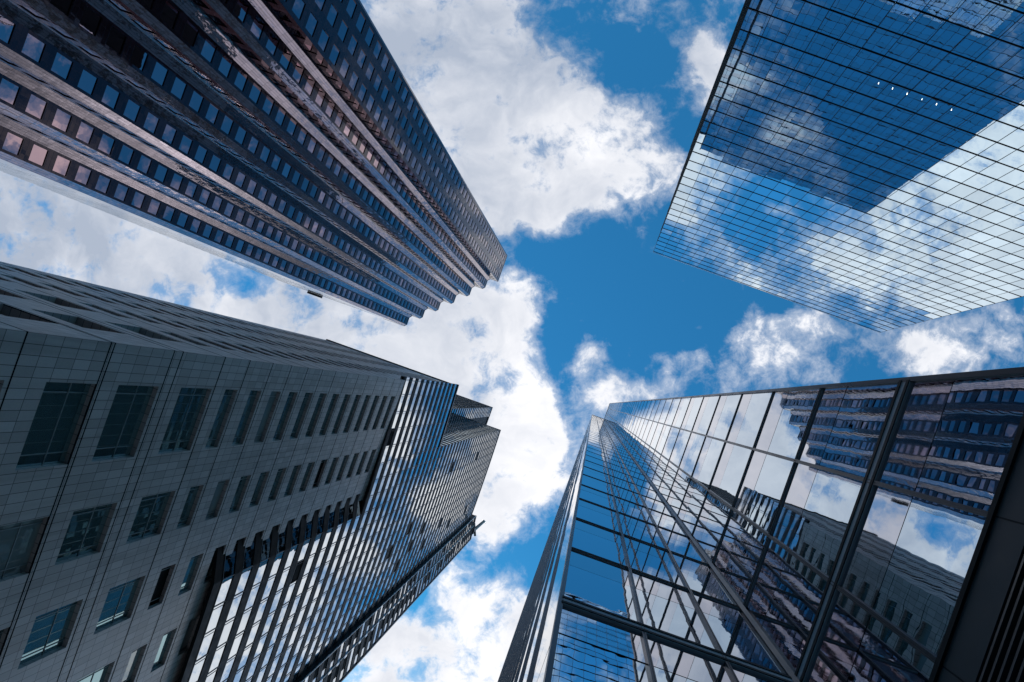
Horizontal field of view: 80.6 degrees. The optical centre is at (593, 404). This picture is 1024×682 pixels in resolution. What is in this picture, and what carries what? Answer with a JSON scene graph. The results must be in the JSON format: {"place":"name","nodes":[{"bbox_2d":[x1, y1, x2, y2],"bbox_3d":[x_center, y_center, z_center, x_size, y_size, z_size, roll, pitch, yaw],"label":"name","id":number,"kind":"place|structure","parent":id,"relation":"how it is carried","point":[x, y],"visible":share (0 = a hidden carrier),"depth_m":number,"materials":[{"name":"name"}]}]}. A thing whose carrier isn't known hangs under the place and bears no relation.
{"place":"outdoors","nodes":[
{"label":"outdoors","id":0,"kind":"place"},
{"bbox_2d":[0,0,1023,681],"label":"sky","id":1,"kind":"structure","parent":0,"point":[571,126],"materials":[{"name":"blue"}]},
{"bbox_2d":[498,367,1023,681],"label":"glass tower","id":2,"kind":"structure","parent":0,"point":[866,531],"depth_m":10.91,"materials":[{"name":"blue glass"}]},
{"label":"ground","id":3,"kind":"structure","parent":0,"visible":0},
{"bbox_2d":[0,261,500,681],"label":"ribbon tower","id":4,"kind":"structure","parent":3,"relation":"on","point":[188,494],"depth_m":64.95,"materials":[{"name":"grey stone"}]},
{"bbox_2d":[0,518,42,578],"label":"window","id":5,"kind":"structure","parent":4,"relation":"in","point":[17,540],"depth_m":42.10,"materials":[{"name":"grey glass"}]},
{"bbox_2d":[19,601,76,664],"bbox_3d":[-43.431,18.025,47.500,0.057,4.240,4.340,20,-90,0],"label":"window","id":6,"kind":"structure","parent":4,"relation":"in","point":[49,629],"depth_m":47.65,"materials":[{"name":"teal glass"}]},
{"bbox_2d":[16,382,90,467],"bbox_3d":[-37.478,1.303,41.400,0.058,4.040,6.240,20,-90,0],"label":"window","id":7,"kind":"structure","parent":4,"relation":"in","point":[60,406],"depth_m":41.50,"materials":[{"name":"teal glass"}]},
{"bbox_2d":[56,503,112,561],"bbox_3d":[-40.600,10.064,47.500,0.063,4.240,4.440,20,-90,0],"label":"window","id":8,"kind":"structure","parent":4,"relation":"in","point":[86,526],"depth_m":47.65,"materials":[{"name":"teal glass"}]},
{"bbox_2d":[77,664,109,681],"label":"window","id":9,"kind":"structure","parent":4,"relation":"in","point":[99,675],"depth_m":55.35,"materials":[{"name":"teal glass"}]},
{"bbox_2d":[95,577,139,630],"bbox_3d":[-43.430,18.026,54.400,0.054,4.240,4.340,20,-90,0],"label":"window","id":10,"kind":"structure","parent":4,"relation":"in","point":[119,598],"depth_m":54.60,"materials":[{"name":"teal glass"}]},
{"bbox_2d":[93,385,153,458],"bbox_3d":[-37.478,1.304,47.500,0.057,4.240,6.240,20,-90,0],"label":"window","id":11,"kind":"structure","parent":4,"relation":"in","point":[130,402],"depth_m":47.64,"materials":[{"name":"teal glass"}]},
{"bbox_2d":[122,646,142,681],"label":"window","id":12,"kind":"structure","parent":4,"relation":"in","point":[135,654],"depth_m":59.96,"materials":[{"name":"grey glass"}]},
{"bbox_2d":[127,491,170,540],"bbox_3d":[-40.599,10.064,54.400,0.060,4.240,4.440,20,-90,0],"label":"window","id":13,"kind":"structure","parent":4,"relation":"in","point":[151,508],"depth_m":54.61,"materials":[{"name":"teal glass"}]},
{"bbox_2d":[148,566,170,606],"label":"window","id":14,"kind":"structure","parent":4,"relation":"in","point":[162,578],"depth_m":59.92,"materials":[{"name":"black glass"}]},
{"bbox_2d":[152,630,172,667],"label":"window","id":15,"kind":"structure","parent":4,"relation":"in","point":[162,648],"depth_m":64.28,"materials":[{"name":"teal glass"}]},
{"bbox_2d":[159,388,207,451],"bbox_3d":[-37.479,1.303,54.400,0.060,4.240,6.240,20,-90,0],"label":"window","id":16,"kind":"structure","parent":4,"relation":"in","point":[189,402],"depth_m":54.61,"materials":[{"name":"teal glass"}]},
{"bbox_2d":[177,486,199,526],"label":"window","id":17,"kind":"structure","parent":4,"relation":"in","point":[193,491],"depth_m":59.90,"materials":[{"name":"teal glass"}]},
{"bbox_2d":[179,617,197,651],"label":"window","id":18,"kind":"structure","parent":4,"relation":"in","point":[189,630],"depth_m":68.34,"materials":[{"name":"black glass"}]},
{"bbox_2d":[179,555,198,591],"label":"window","id":19,"kind":"structure","parent":4,"relation":"in","point":[189,572],"depth_m":64.27,"materials":[{"name":"teal glass"}]},
{"bbox_2d":[189,654,207,681],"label":"ribbon window","id":20,"kind":"structure","parent":4,"relation":"in","point":[199,664],"depth_m":70.78,"materials":[{"name":"white glass"}]},
{"bbox_2d":[196,627,216,660],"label":"ribbon window","id":21,"kind":"structure","parent":4,"relation":"in","point":[208,637],"depth_m":70.69,"materials":[{"name":"white glass"}]},
{"bbox_2d":[205,601,225,633],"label":"ribbon window","id":22,"kind":"structure","parent":4,"relation":"in","point":[217,610],"depth_m":70.70,"materials":[{"name":"white glass"}]},
{"bbox_2d":[206,480,225,517],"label":"window","id":23,"kind":"structure","parent":4,"relation":"in","point":[220,485],"depth_m":64.27,"materials":[{"name":"black glass"}]},
{"bbox_2d":[209,641,227,672],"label":"ribbon window","id":24,"kind":"structure","parent":4,"relation":"in","point":[219,652],"depth_m":74.61,"materials":[{"name":"white glass"}]},
{"bbox_2d":[205,389,233,446],"bbox_3d":[-37.477,1.304,59.600,0.047,2.040,6.240,20,-90,0],"label":"window","id":25,"kind":"structure","parent":4,"relation":"in","point":[224,404],"depth_m":59.92,"materials":[{"name":"teal glass"}]},
{"bbox_2d":[215,574,234,605],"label":"ribbon window","id":26,"kind":"structure","parent":4,"relation":"in","point":[226,583],"depth_m":70.70,"materials":[{"name":"white glass"}]},
{"bbox_2d":[218,616,235,646],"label":"ribbon window","id":27,"kind":"structure","parent":4,"relation":"in","point":[228,625],"depth_m":74.61,"materials":[{"name":"white glass"}]},
{"bbox_2d":[220,654,236,681],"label":"ribbon window","id":28,"kind":"structure","parent":4,"relation":"in","point":[229,664],"depth_m":78.52,"materials":[{"name":"white glass"}]},
{"bbox_2d":[223,541,236,578],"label":"ribbon window","id":29,"kind":"structure","parent":4,"relation":"in","point":[230,559],"depth_m":70.82,"materials":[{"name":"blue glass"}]},
{"bbox_2d":[226,591,243,620],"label":"ribbon window","id":30,"kind":"structure","parent":4,"relation":"in","point":[237,598],"depth_m":74.59,"materials":[{"name":"white glass"}]},
{"bbox_2d":[228,630,244,658],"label":"ribbon window","id":31,"kind":"structure","parent":4,"relation":"in","point":[238,638],"depth_m":78.52,"materials":[{"name":"white glass"}]},
{"bbox_2d":[229,476,246,510],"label":"window","id":32,"kind":"structure","parent":4,"relation":"in","point":[236,498],"depth_m":68.35,"materials":[{"name":"black glass"}]},
{"bbox_2d":[235,565,252,594],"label":"ribbon window","id":33,"kind":"structure","parent":4,"relation":"in","point":[246,572],"depth_m":74.59,"materials":[{"name":"white glass"}]},
{"bbox_2d":[236,606,252,634],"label":"ribbon window","id":34,"kind":"structure","parent":4,"relation":"in","point":[247,612],"depth_m":78.53,"materials":[{"name":"white glass"}]},
{"bbox_2d":[232,390,257,443],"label":"window","id":35,"kind":"structure","parent":4,"relation":"in","point":[252,395],"depth_m":64.27,"materials":[{"name":"black glass"}]},
{"bbox_2d":[237,642,253,670],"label":"ribbon window","id":36,"kind":"structure","parent":4,"relation":"in","point":[247,650],"depth_m":82.41,"materials":[{"name":"blue glass"}]},
{"bbox_2d":[243,534,255,568],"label":"ribbon window","id":37,"kind":"structure","parent":4,"relation":"in","point":[249,551],"depth_m":74.70,"materials":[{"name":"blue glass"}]},
{"bbox_2d":[245,581,261,609],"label":"ribbon window","id":38,"kind":"structure","parent":4,"relation":"in","point":[255,588],"depth_m":78.53,"materials":[{"name":"blue glass"}]},
{"bbox_2d":[246,619,261,646],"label":"ribbon window","id":39,"kind":"structure","parent":4,"relation":"in","point":[255,627],"depth_m":82.43,"materials":[{"name":"white glass"}]},
{"bbox_2d":[250,472,265,504],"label":"window","id":40,"kind":"structure","parent":4,"relation":"in","point":[262,475],"depth_m":72.33,"materials":[{"name":"black glass"}]},
{"bbox_2d":[253,557,269,585],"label":"ribbon window","id":41,"kind":"structure","parent":4,"relation":"in","point":[263,564],"depth_m":78.53,"materials":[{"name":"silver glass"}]},
{"bbox_2d":[254,596,269,622],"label":"ribbon window","id":42,"kind":"structure","parent":4,"relation":"in","point":[263,603],"depth_m":82.44,"materials":[{"name":"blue glass"}]},
{"bbox_2d":[254,391,277,441],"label":"window","id":43,"kind":"structure","parent":4,"relation":"in","point":[273,394],"depth_m":68.33,"materials":[{"name":"black glass"}]},
{"bbox_2d":[261,530,271,560],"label":"ribbon window","id":44,"kind":"structure","parent":4,"relation":"in","point":[266,543],"depth_m":78.59,"materials":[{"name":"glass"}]},
{"bbox_2d":[261,573,276,600],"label":"ribbon window","id":45,"kind":"structure","parent":4,"relation":"in","point":[271,579],"depth_m":82.40,"materials":[{"name":"glass"}]},
{"bbox_2d":[268,468,282,499],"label":"window","id":46,"kind":"structure","parent":4,"relation":"in","point":[279,472],"depth_m":76.31,"materials":[{"name":"black glass"}]},
{"bbox_2d":[269,550,284,576],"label":"ribbon window","id":47,"kind":"structure","parent":4,"relation":"in","point":[279,555],"depth_m":82.40,"materials":[{"name":"white glass"}]},
{"bbox_2d":[277,523,287,552],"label":"ribbon window","id":48,"kind":"structure","parent":4,"relation":"in","point":[282,537],"depth_m":82.50,"materials":[{"name":"black glass"}]},
{"bbox_2d":[273,392,294,439],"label":"window","id":49,"kind":"structure","parent":4,"relation":"in","point":[291,394],"depth_m":72.31,"materials":[{"name":"black glass"}]},
{"bbox_2d":[290,393,309,437],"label":"window","id":50,"kind":"structure","parent":4,"relation":"in","point":[306,396],"depth_m":76.32,"materials":[{"name":"black glass"}]},
{"bbox_2d":[305,393,323,435],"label":"window","id":51,"kind":"structure","parent":4,"relation":"in","point":[321,394],"depth_m":80.31,"materials":[{"name":"black glass"}]},
{"bbox_2d":[319,394,336,434],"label":"window","id":52,"kind":"structure","parent":4,"relation":"in","point":[334,395],"depth_m":84.31,"materials":[{"name":"black glass"}]},
{"bbox_2d":[313,452,478,681],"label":"ribbon window","id":53,"kind":"structure","parent":4,"relation":"in","point":[334,653],"depth_m":152.63,"materials":[{"name":"grey glass"}]},
{"bbox_2d":[305,378,498,681],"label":"ribbon window","id":54,"kind":"structure","parent":4,"relation":"in","point":[419,382],"depth_m":140.54,"materials":[{"name":"glass"}]},
{"bbox_2d":[318,378,499,647],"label":"window frame","id":55,"kind":"structure","parent":4,"relation":"in","point":[415,378],"depth_m":145.02,"materials":[{"name":"grey metal"}]},
{"bbox_2d":[441,395,496,445],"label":"ribbon window","id":56,"kind":"structure","parent":4,"relation":"in","point":[456,395],"depth_m":219.06,"materials":[{"name":"teal glass"}]},
{"bbox_2d":[0,0,506,325],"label":"granite tower","id":57,"kind":"structure","parent":3,"relation":"on","point":[297,143],"depth_m":109.39,"materials":[{"name":"brown stone"}]},
{"bbox_2d":[0,15,14,42],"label":"window","id":58,"kind":"structure","parent":57,"relation":"in","point":[6,26],"depth_m":72.42,"materials":[{"name":"blue glass"}]},
{"bbox_2d":[0,78,19,104],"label":"window","id":59,"kind":"structure","parent":57,"relation":"in","point":[8,91],"depth_m":80.14,"materials":[{"name":"blue glass"}]},
{"bbox_2d":[2,132,22,154],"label":"window","id":60,"kind":"structure","parent":57,"relation":"in","point":[12,143],"depth_m":88.13,"materials":[{"name":"pink glass"}]},
{"bbox_2d":[22,33,44,62],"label":"window","id":61,"kind":"structure","parent":57,"relation":"in","point":[33,47],"depth_m":76.00,"materials":[{"name":"blue glass"}]},
{"bbox_2d":[26,94,46,118],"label":"window","id":62,"kind":"structure","parent":57,"relation":"in","point":[36,106],"depth_m":84.09,"materials":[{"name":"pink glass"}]},
{"bbox_2d":[29,144,47,165],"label":"window","id":63,"kind":"structure","parent":57,"relation":"in","point":[38,154],"depth_m":92.18,"materials":[{"name":"pink glass"}]},
{"bbox_2d":[50,0,72,14],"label":"window","id":64,"kind":"structure","parent":57,"relation":"in","point":[63,5],"depth_m":72.33,"materials":[{"name":"black glass"}]},
{"bbox_2d":[52,109,70,131],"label":"window","id":65,"kind":"structure","parent":57,"relation":"in","point":[61,120],"depth_m":88.14,"materials":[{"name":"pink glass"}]},
{"bbox_2d":[53,156,69,175],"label":"window","id":66,"kind":"structure","parent":57,"relation":"in","point":[61,165],"depth_m":96.22,"materials":[{"name":"pink glass"}]},
{"bbox_2d":[51,52,72,78],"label":"window","id":67,"kind":"structure","parent":57,"relation":"in","point":[61,66],"depth_m":80.04,"materials":[{"name":"blue glass"}]},
{"bbox_2d":[75,166,90,184],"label":"window","id":68,"kind":"structure","parent":57,"relation":"in","point":[83,174],"depth_m":100.28,"materials":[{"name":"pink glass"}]},
{"bbox_2d":[76,122,93,143],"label":"window","id":69,"kind":"structure","parent":57,"relation":"in","point":[85,132],"depth_m":92.17,"materials":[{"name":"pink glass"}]},
{"bbox_2d":[77,69,96,94],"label":"window","id":70,"kind":"structure","parent":57,"relation":"in","point":[87,82],"depth_m":84.11,"materials":[{"name":"blue glass"}]},
{"bbox_2d":[79,6,100,35],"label":"window","id":71,"kind":"structure","parent":57,"relation":"in","point":[90,20],"depth_m":76.00,"materials":[{"name":"black glass"}]},
{"bbox_2d":[95,175,109,192],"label":"window","id":72,"kind":"structure","parent":57,"relation":"in","point":[102,184],"depth_m":104.32,"materials":[{"name":"blue glass"}]},
{"bbox_2d":[98,134,114,154],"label":"window","id":73,"kind":"structure","parent":57,"relation":"in","point":[106,143],"depth_m":96.23,"materials":[{"name":"blue glass"}]},
{"bbox_2d":[102,85,119,108],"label":"window","id":74,"kind":"structure","parent":57,"relation":"in","point":[110,97],"depth_m":88.14,"materials":[{"name":"blue glass"}]},
{"bbox_2d":[106,26,125,53],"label":"window","id":75,"kind":"structure","parent":57,"relation":"in","point":[115,40],"depth_m":80.04,"materials":[{"name":"black glass"}]},
{"bbox_2d":[114,184,127,200],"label":"window","id":76,"kind":"structure","parent":57,"relation":"in","point":[121,191],"depth_m":108.37,"materials":[{"name":"blue glass"}]},
{"bbox_2d":[118,145,133,164],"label":"window","id":77,"kind":"structure","parent":57,"relation":"in","point":[126,153],"depth_m":100.28,"materials":[{"name":"blue glass"}]},
{"bbox_2d":[123,100,139,121],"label":"window","id":78,"kind":"structure","parent":57,"relation":"in","point":[131,111],"depth_m":92.20,"materials":[{"name":"blue glass"}]},
{"bbox_2d":[131,192,144,207],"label":"window","id":79,"kind":"structure","parent":57,"relation":"in","point":[138,198],"depth_m":112.42,"materials":[{"name":"blue glass"}]},
{"bbox_2d":[129,45,147,70],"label":"window","id":80,"kind":"structure","parent":57,"relation":"in","point":[138,58],"depth_m":84.10,"materials":[{"name":"black glass"}]},
{"bbox_2d":[137,155,151,173],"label":"window","id":81,"kind":"structure","parent":57,"relation":"in","point":[144,163],"depth_m":104.34,"materials":[{"name":"blue glass"}]},
{"bbox_2d":[144,112,158,132],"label":"window","id":82,"kind":"structure","parent":57,"relation":"in","point":[151,122],"depth_m":96.24,"materials":[{"name":"blue glass"}]},
{"bbox_2d":[151,62,167,85],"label":"window","id":83,"kind":"structure","parent":57,"relation":"in","point":[159,74],"depth_m":88.14,"materials":[{"name":"blue glass"}]},
{"bbox_2d":[154,165,167,181],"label":"window","id":84,"kind":"structure","parent":57,"relation":"in","point":[161,172],"depth_m":108.38,"materials":[{"name":"blue glass"}]},
{"bbox_2d":[162,124,176,143],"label":"window","id":85,"kind":"structure","parent":57,"relation":"in","point":[169,133],"depth_m":100.28,"materials":[{"name":"blue glass"}]},
{"bbox_2d":[161,1,178,28],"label":"window","id":86,"kind":"structure","parent":57,"relation":"in","point":[169,14],"depth_m":80.06,"materials":[{"name":"black glass"}]},
{"bbox_2d":[170,173,182,189],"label":"window","id":87,"kind":"structure","parent":57,"relation":"in","point":[176,181],"depth_m":112.41,"materials":[{"name":"blue glass"}]},
{"bbox_2d":[171,77,185,98],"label":"window","id":88,"kind":"structure","parent":57,"relation":"in","point":[178,88],"depth_m":92.20,"materials":[{"name":"blue glass"}]},
{"bbox_2d":[179,135,191,153],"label":"window","id":89,"kind":"structure","parent":57,"relation":"in","point":[185,145],"depth_m":104.33,"materials":[{"name":"blue glass"}]},
{"bbox_2d":[182,20,198,46],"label":"window","id":90,"kind":"structure","parent":57,"relation":"in","point":[190,32],"depth_m":84.12,"materials":[{"name":"black glass"}]},
{"bbox_2d":[189,91,202,111],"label":"window","id":91,"kind":"structure","parent":57,"relation":"in","point":[196,100],"depth_m":96.24,"materials":[{"name":"blue glass"}]},
{"bbox_2d":[27,181,367,312],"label":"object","id":92,"kind":"structure","parent":57,"relation":"in","point":[254,268],"depth_m":173.29,"materials":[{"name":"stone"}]},
{"bbox_2d":[194,146,206,163],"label":"window","id":93,"kind":"structure","parent":57,"relation":"in","point":[200,155],"depth_m":108.39,"materials":[{"name":"blue glass"}]},
{"bbox_2d":[201,38,215,62],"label":"window","id":94,"kind":"structure","parent":57,"relation":"in","point":[208,50],"depth_m":88.16,"materials":[{"name":"blue glass"}]},
{"bbox_2d":[205,103,218,123],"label":"window","id":95,"kind":"structure","parent":57,"relation":"in","point":[212,112],"depth_m":100.28,"materials":[{"name":"blue glass"}]},
{"bbox_2d":[218,55,232,76],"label":"window","id":96,"kind":"structure","parent":57,"relation":"in","point":[225,65],"depth_m":92.19,"materials":[{"name":"blue glass"}]},
{"bbox_2d":[221,115,232,134],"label":"window","id":97,"kind":"structure","parent":57,"relation":"in","point":[226,126],"depth_m":104.34,"materials":[{"name":"blue glass"}]},
{"bbox_2d":[234,69,247,90],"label":"window","id":98,"kind":"structure","parent":57,"relation":"in","point":[240,81],"depth_m":96.24,"materials":[{"name":"blue glass"}]},
{"bbox_2d":[234,0,248,21],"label":"window","id":99,"kind":"structure","parent":57,"relation":"in","point":[241,8],"depth_m":84.20,"materials":[{"name":"blue glass"}]},
{"bbox_2d":[249,83,260,103],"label":"window","id":100,"kind":"structure","parent":57,"relation":"in","point":[255,92],"depth_m":100.28,"materials":[{"name":"blue glass"}]},
{"bbox_2d":[250,15,264,38],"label":"window","id":101,"kind":"structure","parent":57,"relation":"in","point":[257,27],"depth_m":88.13,"materials":[{"name":"blue glass"}]},
{"bbox_2d":[263,96,273,114],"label":"window","id":102,"kind":"structure","parent":57,"relation":"in","point":[268,104],"depth_m":104.38,"materials":[{"name":"blue glass"}]},
{"bbox_2d":[266,32,278,55],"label":"window","id":103,"kind":"structure","parent":57,"relation":"in","point":[272,43],"depth_m":92.22,"materials":[{"name":"blue glass"}]},
{"bbox_2d":[280,48,291,69],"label":"window","id":104,"kind":"structure","parent":57,"relation":"in","point":[286,56],"depth_m":96.28,"materials":[{"name":"blue glass"}]},
{"bbox_2d":[292,0,304,19],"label":"window","id":105,"kind":"structure","parent":57,"relation":"in","point":[298,7],"depth_m":88.30,"materials":[{"name":"blue glass"}]},
{"bbox_2d":[293,62,303,82],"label":"window","id":106,"kind":"structure","parent":57,"relation":"in","point":[298,71],"depth_m":100.29,"materials":[{"name":"blue glass"}]},
{"bbox_2d":[305,13,317,35],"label":"window","id":107,"kind":"structure","parent":57,"relation":"in","point":[311,24],"depth_m":92.23,"materials":[{"name":"blue glass"}]},
{"bbox_2d":[318,29,328,50],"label":"window","id":108,"kind":"structure","parent":57,"relation":"in","point":[323,39],"depth_m":96.26,"materials":[{"name":"blue glass"}]},
{"bbox_2d":[327,4,337,26],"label":"window","id":109,"kind":"structure","parent":57,"relation":"in","point":[332,14],"depth_m":96.26,"materials":[{"name":"blue glass"}]},
{"bbox_2d":[358,54,504,277],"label":"window","id":110,"kind":"structure","parent":57,"relation":"in","point":[385,61],"depth_m":144.72,"materials":[{"name":"blue glass"}]},
{"bbox_2d":[653,0,1023,332],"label":"mirror tower","id":111,"kind":"structure","parent":3,"relation":"on","point":[859,162],"depth_m":88.46,"materials":[{"name":"blue glass"}]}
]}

